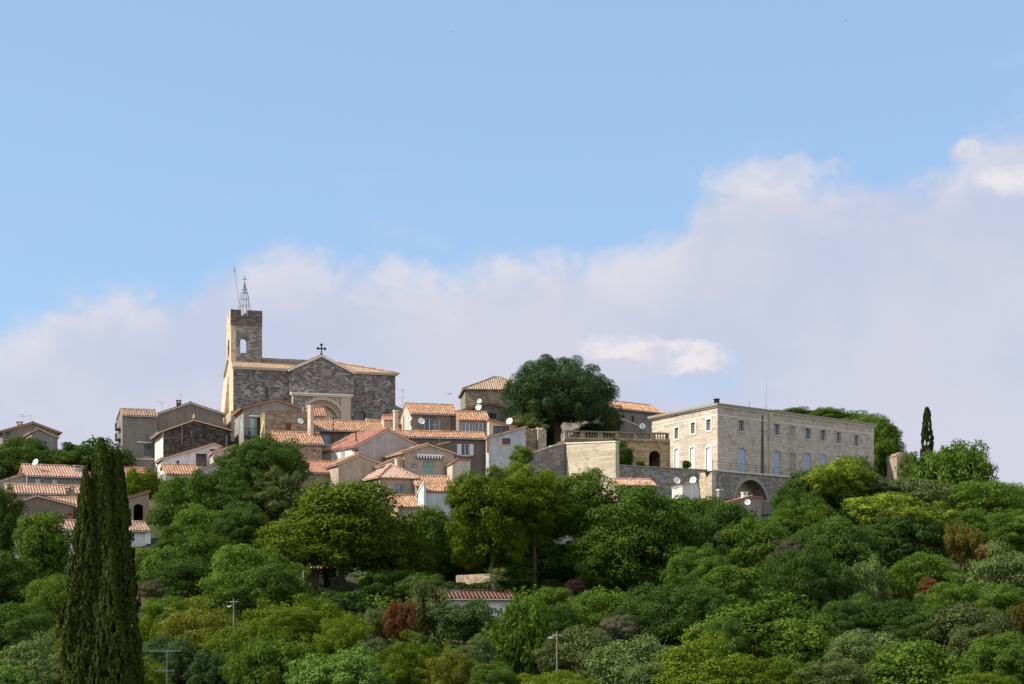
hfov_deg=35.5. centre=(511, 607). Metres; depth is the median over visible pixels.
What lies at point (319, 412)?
village house
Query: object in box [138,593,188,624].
bush
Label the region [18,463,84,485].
village house
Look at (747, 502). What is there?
satellite dish
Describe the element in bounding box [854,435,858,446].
window
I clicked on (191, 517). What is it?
leafy tree
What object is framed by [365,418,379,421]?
parapet wall
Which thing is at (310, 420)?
chimney stack
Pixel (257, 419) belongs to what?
window
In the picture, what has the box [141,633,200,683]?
leafy tree
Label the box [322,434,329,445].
window
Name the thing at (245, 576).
leafy tree
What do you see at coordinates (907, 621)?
leafy tree
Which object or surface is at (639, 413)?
village house
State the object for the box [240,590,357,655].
leafy tree
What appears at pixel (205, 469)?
village house
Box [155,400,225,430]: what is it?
village house
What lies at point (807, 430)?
window
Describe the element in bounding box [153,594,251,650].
leafy tree
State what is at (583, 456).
garden wall
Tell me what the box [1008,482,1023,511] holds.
leafy tree
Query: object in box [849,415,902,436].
leafy tree
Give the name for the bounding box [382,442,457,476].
village house
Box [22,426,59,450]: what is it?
village house
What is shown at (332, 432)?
village house
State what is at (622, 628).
bush
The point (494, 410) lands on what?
village house
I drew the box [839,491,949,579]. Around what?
tree
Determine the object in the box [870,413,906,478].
leafy tree
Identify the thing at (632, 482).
village house
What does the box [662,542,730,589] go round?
leafy tree
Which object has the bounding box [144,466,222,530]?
leafy tree
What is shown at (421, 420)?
satellite dish
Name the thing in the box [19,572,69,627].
leafy tree
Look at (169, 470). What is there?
village house
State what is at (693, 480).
satellite dish
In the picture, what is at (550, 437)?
bush
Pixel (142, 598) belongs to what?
village house
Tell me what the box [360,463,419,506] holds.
village house
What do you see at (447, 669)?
leafy tree
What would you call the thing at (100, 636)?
cypress tree
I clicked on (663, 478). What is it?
retaining wall
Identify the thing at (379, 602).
undergrowth
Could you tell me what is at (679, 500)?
leafy tree
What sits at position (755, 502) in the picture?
village house
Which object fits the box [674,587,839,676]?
leafy tree
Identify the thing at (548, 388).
umbrella pine
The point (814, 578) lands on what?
leafy tree
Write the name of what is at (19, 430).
village house
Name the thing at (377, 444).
village house
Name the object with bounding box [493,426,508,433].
window
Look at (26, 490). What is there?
village house
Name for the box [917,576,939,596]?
bush
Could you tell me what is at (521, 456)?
leafy tree
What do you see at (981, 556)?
bush
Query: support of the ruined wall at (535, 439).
on the ground
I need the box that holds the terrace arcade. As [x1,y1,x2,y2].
[556,437,669,466]
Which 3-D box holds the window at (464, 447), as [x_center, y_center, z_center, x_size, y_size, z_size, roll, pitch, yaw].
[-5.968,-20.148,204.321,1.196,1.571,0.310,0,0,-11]
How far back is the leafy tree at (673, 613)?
119.17 m
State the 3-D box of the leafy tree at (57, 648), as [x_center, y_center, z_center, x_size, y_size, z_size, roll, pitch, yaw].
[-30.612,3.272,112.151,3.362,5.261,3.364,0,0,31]
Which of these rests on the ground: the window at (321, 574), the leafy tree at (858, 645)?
the leafy tree at (858, 645)
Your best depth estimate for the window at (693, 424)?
203.20 m
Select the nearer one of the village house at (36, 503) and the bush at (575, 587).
the bush at (575, 587)
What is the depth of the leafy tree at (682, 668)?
90.32 m
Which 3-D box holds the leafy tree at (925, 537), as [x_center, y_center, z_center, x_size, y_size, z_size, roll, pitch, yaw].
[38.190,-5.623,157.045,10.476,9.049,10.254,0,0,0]
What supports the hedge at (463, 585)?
on the ground
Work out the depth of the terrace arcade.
207.25 m
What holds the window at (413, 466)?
in the village house at (428, 458)
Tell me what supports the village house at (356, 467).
on the ground
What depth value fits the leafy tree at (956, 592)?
129.92 m
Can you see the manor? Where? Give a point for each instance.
(703, 437)
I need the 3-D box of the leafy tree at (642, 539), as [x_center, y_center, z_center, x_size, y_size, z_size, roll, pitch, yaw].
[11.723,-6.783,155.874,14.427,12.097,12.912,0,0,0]
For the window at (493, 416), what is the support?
in the village house at (494, 410)
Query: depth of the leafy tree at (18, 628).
118.71 m
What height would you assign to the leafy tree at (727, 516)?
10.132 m
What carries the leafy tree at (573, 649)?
on the ground
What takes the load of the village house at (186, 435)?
on the ground
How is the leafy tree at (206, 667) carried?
on the ground
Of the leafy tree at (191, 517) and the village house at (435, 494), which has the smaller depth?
the leafy tree at (191, 517)
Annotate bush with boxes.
[0,665,38,683]
[131,615,167,641]
[138,578,164,600]
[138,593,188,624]
[142,654,174,683]
[314,589,378,619]
[349,607,392,647]
[355,636,393,664]
[356,569,412,602]
[380,598,416,650]
[393,571,446,601]
[426,597,500,648]
[467,660,524,683]
[504,412,549,430]
[516,668,599,683]
[524,586,574,616]
[542,422,553,446]
[563,588,628,644]
[566,578,585,595]
[569,422,609,437]
[595,612,639,646]
[605,410,623,430]
[606,436,635,464]
[744,651,818,683]
[790,652,880,683]
[893,438,999,509]
[897,451,915,477]
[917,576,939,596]
[930,479,1023,515]
[945,671,1022,683]
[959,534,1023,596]
[973,540,1003,571]
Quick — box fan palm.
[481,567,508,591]
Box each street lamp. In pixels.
[227,598,237,627]
[548,631,561,671]
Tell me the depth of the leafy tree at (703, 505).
170.94 m
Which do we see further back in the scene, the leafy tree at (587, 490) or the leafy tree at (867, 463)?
the leafy tree at (867, 463)
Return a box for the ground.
[1,444,1023,669]
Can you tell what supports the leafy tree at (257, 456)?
on the ground
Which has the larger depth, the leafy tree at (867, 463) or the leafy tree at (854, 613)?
the leafy tree at (867, 463)
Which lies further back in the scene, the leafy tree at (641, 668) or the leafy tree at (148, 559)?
the leafy tree at (148, 559)
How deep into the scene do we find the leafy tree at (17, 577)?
140.62 m
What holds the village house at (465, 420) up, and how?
on the ground
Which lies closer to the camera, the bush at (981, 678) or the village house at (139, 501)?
the bush at (981, 678)
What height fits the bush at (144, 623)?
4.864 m
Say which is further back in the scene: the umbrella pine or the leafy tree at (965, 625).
the umbrella pine
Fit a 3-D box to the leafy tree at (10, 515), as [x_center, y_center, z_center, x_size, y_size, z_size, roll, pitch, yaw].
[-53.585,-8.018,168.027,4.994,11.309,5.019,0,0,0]
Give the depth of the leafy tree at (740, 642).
107.19 m
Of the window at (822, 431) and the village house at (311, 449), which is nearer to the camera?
the village house at (311, 449)
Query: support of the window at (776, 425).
in the manor
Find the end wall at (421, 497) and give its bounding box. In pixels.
[417,481,426,513]
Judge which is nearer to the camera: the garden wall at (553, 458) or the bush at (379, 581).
the bush at (379, 581)
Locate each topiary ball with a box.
[635,461,645,465]
[682,460,691,467]
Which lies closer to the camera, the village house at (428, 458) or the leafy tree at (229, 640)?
the leafy tree at (229, 640)
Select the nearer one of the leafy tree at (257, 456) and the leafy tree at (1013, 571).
the leafy tree at (1013, 571)
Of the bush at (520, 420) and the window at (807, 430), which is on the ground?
the bush at (520, 420)
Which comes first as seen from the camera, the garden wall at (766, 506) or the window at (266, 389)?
the garden wall at (766, 506)
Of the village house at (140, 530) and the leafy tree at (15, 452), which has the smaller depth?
the village house at (140, 530)
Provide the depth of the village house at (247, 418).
207.85 m
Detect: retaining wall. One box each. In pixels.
[619,464,707,497]
[697,469,791,499]
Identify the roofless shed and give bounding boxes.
[887,451,904,481]
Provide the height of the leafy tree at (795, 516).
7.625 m
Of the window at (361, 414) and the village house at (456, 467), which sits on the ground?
the village house at (456, 467)
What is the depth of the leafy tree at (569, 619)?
117.15 m
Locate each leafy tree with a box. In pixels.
[0,435,57,479]
[0,480,27,558]
[0,550,46,605]
[0,599,56,662]
[0,629,61,683]
[10,510,72,577]
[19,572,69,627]
[47,624,64,660]
[48,435,140,472]
[125,468,168,498]
[133,546,178,594]
[141,558,213,607]
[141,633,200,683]
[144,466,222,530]
[151,504,222,560]
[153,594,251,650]
[166,523,235,571]
[183,646,236,683]
[194,539,316,621]
[195,617,294,663]
[201,467,268,514]
[209,499,271,549]
[212,432,314,515]
[218,633,327,683]
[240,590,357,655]
[252,465,306,522]
[252,477,437,591]
[283,644,395,683]
[312,611,375,657]
[372,629,438,683]
[404,503,465,582]
[406,577,453,650]
[422,643,476,683]
[443,459,537,573]
[452,632,497,682]
[464,539,562,595]
[472,592,559,682]
[499,457,576,590]
[507,443,534,492]
[526,538,580,588]
[531,621,615,683]
[538,601,584,639]
[549,467,625,543]
[558,474,705,593]
[580,631,698,683]
[602,569,731,654]
[650,624,766,683]
[662,494,699,526]
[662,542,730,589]
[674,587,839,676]
[680,494,724,542]
[689,498,779,564]
[695,617,751,666]
[696,563,777,608]
[715,514,791,583]
[756,512,892,598]
[760,540,858,611]
[766,538,803,557]
[768,492,853,538]
[769,462,866,531]
[775,406,847,418]
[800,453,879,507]
[810,605,829,620]
[820,409,879,420]
[820,591,888,637]
[821,627,907,668]
[828,455,879,475]
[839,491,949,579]
[839,554,892,605]
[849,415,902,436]
[856,638,980,683]
[860,476,958,512]
[863,506,951,579]
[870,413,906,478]
[870,596,948,658]
[881,548,969,604]
[912,571,982,618]
[925,597,1023,658]
[926,500,961,534]
[941,523,986,581]
[945,504,991,570]
[960,630,1023,683]
[968,581,1023,620]
[978,508,1023,569]
[1005,603,1023,635]
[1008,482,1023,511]
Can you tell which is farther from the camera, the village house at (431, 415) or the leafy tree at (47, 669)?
the village house at (431, 415)
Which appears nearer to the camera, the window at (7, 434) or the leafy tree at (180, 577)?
the leafy tree at (180, 577)
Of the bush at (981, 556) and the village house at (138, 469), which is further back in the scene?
the village house at (138, 469)
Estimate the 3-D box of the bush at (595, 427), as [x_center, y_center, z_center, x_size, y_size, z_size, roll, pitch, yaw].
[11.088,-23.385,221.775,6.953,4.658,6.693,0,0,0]
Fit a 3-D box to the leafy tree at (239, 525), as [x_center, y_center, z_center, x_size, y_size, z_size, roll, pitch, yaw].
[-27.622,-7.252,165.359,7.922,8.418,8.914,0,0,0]
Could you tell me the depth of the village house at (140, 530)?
172.31 m
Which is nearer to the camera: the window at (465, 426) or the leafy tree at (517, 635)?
the leafy tree at (517, 635)
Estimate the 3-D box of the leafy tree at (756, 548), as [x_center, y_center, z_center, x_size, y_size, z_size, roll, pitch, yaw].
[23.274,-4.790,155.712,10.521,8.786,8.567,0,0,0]
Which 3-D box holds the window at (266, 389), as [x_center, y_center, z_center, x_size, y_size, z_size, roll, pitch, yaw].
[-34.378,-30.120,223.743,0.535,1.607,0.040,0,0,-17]
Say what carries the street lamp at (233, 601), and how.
on the ground
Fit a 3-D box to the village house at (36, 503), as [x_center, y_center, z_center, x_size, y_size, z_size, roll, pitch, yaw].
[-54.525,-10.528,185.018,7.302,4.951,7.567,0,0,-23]
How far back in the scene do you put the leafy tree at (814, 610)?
116.27 m
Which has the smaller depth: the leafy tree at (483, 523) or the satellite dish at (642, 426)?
the leafy tree at (483, 523)
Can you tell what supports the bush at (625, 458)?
on the ground
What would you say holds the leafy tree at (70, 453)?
on the ground
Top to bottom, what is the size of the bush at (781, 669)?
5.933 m
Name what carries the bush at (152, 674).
on the ground
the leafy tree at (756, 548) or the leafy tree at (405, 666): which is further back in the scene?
the leafy tree at (756, 548)
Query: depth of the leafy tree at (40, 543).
158.37 m
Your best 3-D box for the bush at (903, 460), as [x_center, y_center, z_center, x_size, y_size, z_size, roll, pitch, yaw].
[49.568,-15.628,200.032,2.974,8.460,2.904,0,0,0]
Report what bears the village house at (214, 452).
on the ground
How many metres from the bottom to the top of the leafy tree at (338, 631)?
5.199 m
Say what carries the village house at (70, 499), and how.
on the ground
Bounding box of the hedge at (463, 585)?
[444,581,491,590]
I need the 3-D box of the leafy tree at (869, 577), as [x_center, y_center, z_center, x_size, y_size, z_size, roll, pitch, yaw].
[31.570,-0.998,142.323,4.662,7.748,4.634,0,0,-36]
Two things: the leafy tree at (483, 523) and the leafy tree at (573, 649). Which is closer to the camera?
the leafy tree at (573, 649)
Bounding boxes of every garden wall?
[128,458,154,472]
[456,574,494,590]
[526,442,567,494]
[566,441,619,496]
[761,499,773,513]
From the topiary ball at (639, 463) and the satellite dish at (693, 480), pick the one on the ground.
the topiary ball at (639, 463)
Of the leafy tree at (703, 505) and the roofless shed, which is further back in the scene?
the roofless shed
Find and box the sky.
[0,0,1023,514]
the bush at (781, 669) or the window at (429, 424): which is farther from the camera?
the window at (429, 424)
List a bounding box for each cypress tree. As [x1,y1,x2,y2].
[55,436,144,683]
[920,406,934,458]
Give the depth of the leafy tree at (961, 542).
153.14 m
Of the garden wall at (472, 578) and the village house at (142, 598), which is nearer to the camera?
the village house at (142, 598)
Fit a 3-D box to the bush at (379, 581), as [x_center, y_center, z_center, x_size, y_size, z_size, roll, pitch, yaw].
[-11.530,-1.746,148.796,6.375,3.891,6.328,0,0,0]
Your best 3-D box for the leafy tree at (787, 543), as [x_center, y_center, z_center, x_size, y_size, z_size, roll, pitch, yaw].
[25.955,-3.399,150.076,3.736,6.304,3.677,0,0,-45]
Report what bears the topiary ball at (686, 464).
on the ground
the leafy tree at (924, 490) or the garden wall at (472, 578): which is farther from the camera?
the leafy tree at (924, 490)
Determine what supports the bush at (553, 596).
on the ground
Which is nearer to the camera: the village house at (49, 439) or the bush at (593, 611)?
the bush at (593, 611)
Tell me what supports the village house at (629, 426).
on the ground
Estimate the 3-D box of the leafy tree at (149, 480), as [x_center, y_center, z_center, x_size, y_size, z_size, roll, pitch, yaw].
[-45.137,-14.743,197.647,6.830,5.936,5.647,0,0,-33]
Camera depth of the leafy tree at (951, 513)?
158.05 m
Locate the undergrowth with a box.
[0,559,1022,683]
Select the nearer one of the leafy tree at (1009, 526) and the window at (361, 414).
the leafy tree at (1009, 526)
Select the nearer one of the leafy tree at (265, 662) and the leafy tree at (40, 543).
the leafy tree at (265, 662)
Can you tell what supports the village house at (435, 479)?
on the ground
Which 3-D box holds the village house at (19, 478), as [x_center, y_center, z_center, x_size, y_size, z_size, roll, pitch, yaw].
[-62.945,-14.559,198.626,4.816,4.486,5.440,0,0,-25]
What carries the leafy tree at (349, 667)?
on the ground
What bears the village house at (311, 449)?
on the ground
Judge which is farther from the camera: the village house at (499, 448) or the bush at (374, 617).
the village house at (499, 448)
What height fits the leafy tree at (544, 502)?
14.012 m
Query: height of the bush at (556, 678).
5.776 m
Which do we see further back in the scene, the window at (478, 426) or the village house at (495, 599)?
the window at (478, 426)
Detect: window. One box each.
[5,432,10,439]
[144,445,151,457]
[249,417,259,435]
[265,387,267,397]
[318,570,330,588]
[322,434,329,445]
[358,411,363,419]
[394,483,403,495]
[410,464,415,469]
[424,418,434,431]
[461,444,468,455]
[462,422,472,432]
[474,423,486,432]
[487,413,496,419]
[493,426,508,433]
[690,423,694,434]
[707,419,710,430]
[738,421,742,431]
[775,424,779,435]
[805,428,810,439]
[821,430,825,441]
[836,432,841,443]
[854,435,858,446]
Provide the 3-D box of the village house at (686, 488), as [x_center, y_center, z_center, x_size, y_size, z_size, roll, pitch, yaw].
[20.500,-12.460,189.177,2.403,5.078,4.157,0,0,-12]
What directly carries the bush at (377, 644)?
on the ground
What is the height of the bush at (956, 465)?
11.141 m
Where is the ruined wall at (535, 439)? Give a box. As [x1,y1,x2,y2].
[526,427,545,450]
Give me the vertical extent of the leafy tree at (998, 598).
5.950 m
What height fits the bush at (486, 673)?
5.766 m
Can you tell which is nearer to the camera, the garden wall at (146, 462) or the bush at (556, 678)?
the bush at (556, 678)
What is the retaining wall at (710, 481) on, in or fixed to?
on the ground
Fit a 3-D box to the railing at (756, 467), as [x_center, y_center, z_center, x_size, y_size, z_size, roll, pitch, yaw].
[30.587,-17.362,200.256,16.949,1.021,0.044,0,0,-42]
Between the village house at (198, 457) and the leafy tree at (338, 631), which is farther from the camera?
the village house at (198, 457)
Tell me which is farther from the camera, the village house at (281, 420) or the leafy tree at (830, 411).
the leafy tree at (830, 411)
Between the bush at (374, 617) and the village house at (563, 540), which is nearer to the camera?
the bush at (374, 617)
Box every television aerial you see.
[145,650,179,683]
[398,389,404,411]
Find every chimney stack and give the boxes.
[307,405,313,435]
[352,449,358,454]
[392,410,398,430]
[716,489,723,499]
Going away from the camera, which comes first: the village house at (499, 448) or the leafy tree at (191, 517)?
the leafy tree at (191, 517)
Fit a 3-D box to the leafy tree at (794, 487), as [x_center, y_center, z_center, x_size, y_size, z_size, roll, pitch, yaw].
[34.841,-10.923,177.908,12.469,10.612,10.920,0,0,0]
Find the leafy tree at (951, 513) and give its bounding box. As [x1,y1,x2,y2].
[926,500,961,534]
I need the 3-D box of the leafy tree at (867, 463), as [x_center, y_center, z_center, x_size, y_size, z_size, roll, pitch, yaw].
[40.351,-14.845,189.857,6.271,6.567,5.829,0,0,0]
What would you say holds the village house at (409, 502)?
on the ground
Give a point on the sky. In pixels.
(773, 204)
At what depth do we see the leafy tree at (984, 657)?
97.74 m
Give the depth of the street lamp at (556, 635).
99.96 m
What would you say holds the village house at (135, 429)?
on the ground
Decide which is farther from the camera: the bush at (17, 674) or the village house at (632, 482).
the village house at (632, 482)
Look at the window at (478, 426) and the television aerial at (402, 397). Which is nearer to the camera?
the window at (478, 426)
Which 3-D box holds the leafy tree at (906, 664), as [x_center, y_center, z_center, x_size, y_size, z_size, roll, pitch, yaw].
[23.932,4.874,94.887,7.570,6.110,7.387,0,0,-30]
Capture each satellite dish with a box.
[32,459,37,469]
[418,418,424,423]
[506,418,511,427]
[639,423,644,434]
[674,477,679,490]
[690,477,695,489]
[744,499,749,509]
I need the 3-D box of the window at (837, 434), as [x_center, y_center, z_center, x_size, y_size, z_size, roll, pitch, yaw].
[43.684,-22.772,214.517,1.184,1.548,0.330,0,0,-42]
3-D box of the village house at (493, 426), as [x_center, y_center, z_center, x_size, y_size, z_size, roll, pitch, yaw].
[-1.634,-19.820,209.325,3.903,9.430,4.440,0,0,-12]
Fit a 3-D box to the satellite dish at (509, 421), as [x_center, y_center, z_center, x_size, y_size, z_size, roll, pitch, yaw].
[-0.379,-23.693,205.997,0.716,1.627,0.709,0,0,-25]
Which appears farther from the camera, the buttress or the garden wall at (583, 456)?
the buttress
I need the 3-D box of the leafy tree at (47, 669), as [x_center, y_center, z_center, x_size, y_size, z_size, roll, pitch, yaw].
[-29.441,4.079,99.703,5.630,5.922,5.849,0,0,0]
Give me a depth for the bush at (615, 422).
211.55 m
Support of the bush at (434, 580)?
on the ground
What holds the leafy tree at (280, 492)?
on the ground
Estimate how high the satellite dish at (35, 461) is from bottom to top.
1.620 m
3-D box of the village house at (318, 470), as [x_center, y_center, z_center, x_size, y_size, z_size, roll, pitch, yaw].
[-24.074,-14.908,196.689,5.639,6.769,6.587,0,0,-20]
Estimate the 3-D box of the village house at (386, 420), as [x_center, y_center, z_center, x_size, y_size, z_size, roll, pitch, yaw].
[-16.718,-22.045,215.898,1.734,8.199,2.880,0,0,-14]
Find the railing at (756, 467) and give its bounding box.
[713,461,795,474]
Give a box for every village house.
[0,421,62,449]
[0,473,25,495]
[3,483,80,500]
[8,494,75,520]
[11,518,150,560]
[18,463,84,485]
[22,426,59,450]
[47,496,76,509]
[115,408,157,461]
[124,467,146,490]
[128,490,150,522]
[135,595,145,617]
[149,414,234,466]
[154,442,222,478]
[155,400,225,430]
[160,463,196,481]
[198,458,228,476]
[207,445,232,463]
[231,398,306,444]
[260,411,306,438]
[268,430,323,461]
[300,460,334,494]
[302,563,333,591]
[304,406,325,418]
[314,417,402,453]
[322,427,419,461]
[323,453,383,487]
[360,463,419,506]
[373,456,404,470]
[380,414,392,428]
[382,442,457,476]
[387,494,421,520]
[394,429,485,477]
[400,402,456,431]
[412,475,453,510]
[414,482,449,516]
[438,589,514,619]
[445,457,471,484]
[455,410,488,435]
[458,401,514,421]
[483,425,526,478]
[485,418,516,435]
[543,529,572,544]
[560,400,665,440]
[607,416,645,438]
[609,477,656,503]
[671,480,700,499]
[725,492,763,515]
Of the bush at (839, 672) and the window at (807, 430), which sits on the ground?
the bush at (839, 672)
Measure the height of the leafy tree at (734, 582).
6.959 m
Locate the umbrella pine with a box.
[499,353,622,444]
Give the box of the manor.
[648,398,876,496]
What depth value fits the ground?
173.85 m
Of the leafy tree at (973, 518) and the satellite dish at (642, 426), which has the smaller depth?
the leafy tree at (973, 518)
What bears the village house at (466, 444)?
on the ground
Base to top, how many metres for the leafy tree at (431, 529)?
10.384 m
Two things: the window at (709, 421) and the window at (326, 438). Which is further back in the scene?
the window at (326, 438)
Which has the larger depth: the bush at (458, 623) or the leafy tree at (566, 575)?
the leafy tree at (566, 575)
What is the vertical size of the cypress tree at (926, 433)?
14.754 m
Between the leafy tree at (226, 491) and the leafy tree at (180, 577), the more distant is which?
the leafy tree at (226, 491)
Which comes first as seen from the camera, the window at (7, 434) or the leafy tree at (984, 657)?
the leafy tree at (984, 657)
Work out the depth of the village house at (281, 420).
204.27 m
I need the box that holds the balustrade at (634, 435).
[563,430,668,438]
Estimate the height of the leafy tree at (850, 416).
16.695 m
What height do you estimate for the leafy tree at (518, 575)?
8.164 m
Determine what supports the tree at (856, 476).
on the ground
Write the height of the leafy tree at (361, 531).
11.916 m
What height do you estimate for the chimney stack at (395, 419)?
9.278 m
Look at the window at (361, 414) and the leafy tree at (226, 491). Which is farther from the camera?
the window at (361, 414)
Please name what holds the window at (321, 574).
in the village house at (312, 577)
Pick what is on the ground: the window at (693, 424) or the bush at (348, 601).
the bush at (348, 601)
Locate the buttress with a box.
[260,421,263,436]
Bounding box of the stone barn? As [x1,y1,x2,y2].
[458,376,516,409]
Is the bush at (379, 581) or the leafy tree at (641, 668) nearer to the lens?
the leafy tree at (641, 668)
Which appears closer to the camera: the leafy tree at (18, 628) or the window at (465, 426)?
the leafy tree at (18, 628)
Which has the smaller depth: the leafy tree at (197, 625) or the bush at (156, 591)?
the leafy tree at (197, 625)
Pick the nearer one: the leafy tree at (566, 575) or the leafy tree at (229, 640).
the leafy tree at (229, 640)
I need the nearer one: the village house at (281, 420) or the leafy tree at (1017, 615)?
the leafy tree at (1017, 615)
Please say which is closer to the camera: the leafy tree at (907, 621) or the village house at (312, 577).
the leafy tree at (907, 621)
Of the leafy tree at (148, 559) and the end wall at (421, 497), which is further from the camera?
the end wall at (421, 497)
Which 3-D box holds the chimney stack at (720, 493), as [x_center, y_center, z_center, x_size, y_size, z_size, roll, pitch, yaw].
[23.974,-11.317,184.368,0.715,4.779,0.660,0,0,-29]
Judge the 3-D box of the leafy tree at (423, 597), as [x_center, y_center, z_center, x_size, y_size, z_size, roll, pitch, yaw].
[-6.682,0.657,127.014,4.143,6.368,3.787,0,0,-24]
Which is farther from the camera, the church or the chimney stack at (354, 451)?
the church
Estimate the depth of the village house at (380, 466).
191.76 m
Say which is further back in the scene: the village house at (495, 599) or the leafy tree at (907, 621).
the village house at (495, 599)
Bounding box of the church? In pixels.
[221,267,401,443]
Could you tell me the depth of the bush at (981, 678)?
84.06 m
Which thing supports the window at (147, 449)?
in the village house at (135, 429)
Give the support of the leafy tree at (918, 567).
on the ground
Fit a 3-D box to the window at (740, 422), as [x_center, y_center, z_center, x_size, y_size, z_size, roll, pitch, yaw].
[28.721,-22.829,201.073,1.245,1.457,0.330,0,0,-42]
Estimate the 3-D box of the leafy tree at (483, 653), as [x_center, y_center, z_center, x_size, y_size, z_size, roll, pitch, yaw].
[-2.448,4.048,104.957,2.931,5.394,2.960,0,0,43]
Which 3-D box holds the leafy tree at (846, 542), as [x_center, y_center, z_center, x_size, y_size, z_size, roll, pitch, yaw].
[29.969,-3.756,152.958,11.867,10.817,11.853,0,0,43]
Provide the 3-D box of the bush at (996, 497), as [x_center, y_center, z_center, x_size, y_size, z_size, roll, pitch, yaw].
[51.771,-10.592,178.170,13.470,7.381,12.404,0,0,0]
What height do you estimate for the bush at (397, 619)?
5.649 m
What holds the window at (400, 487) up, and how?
in the village house at (394, 477)
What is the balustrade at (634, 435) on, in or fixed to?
on the terrace arcade
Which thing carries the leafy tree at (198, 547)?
on the ground
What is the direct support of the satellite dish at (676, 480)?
attached to the village house at (686, 488)

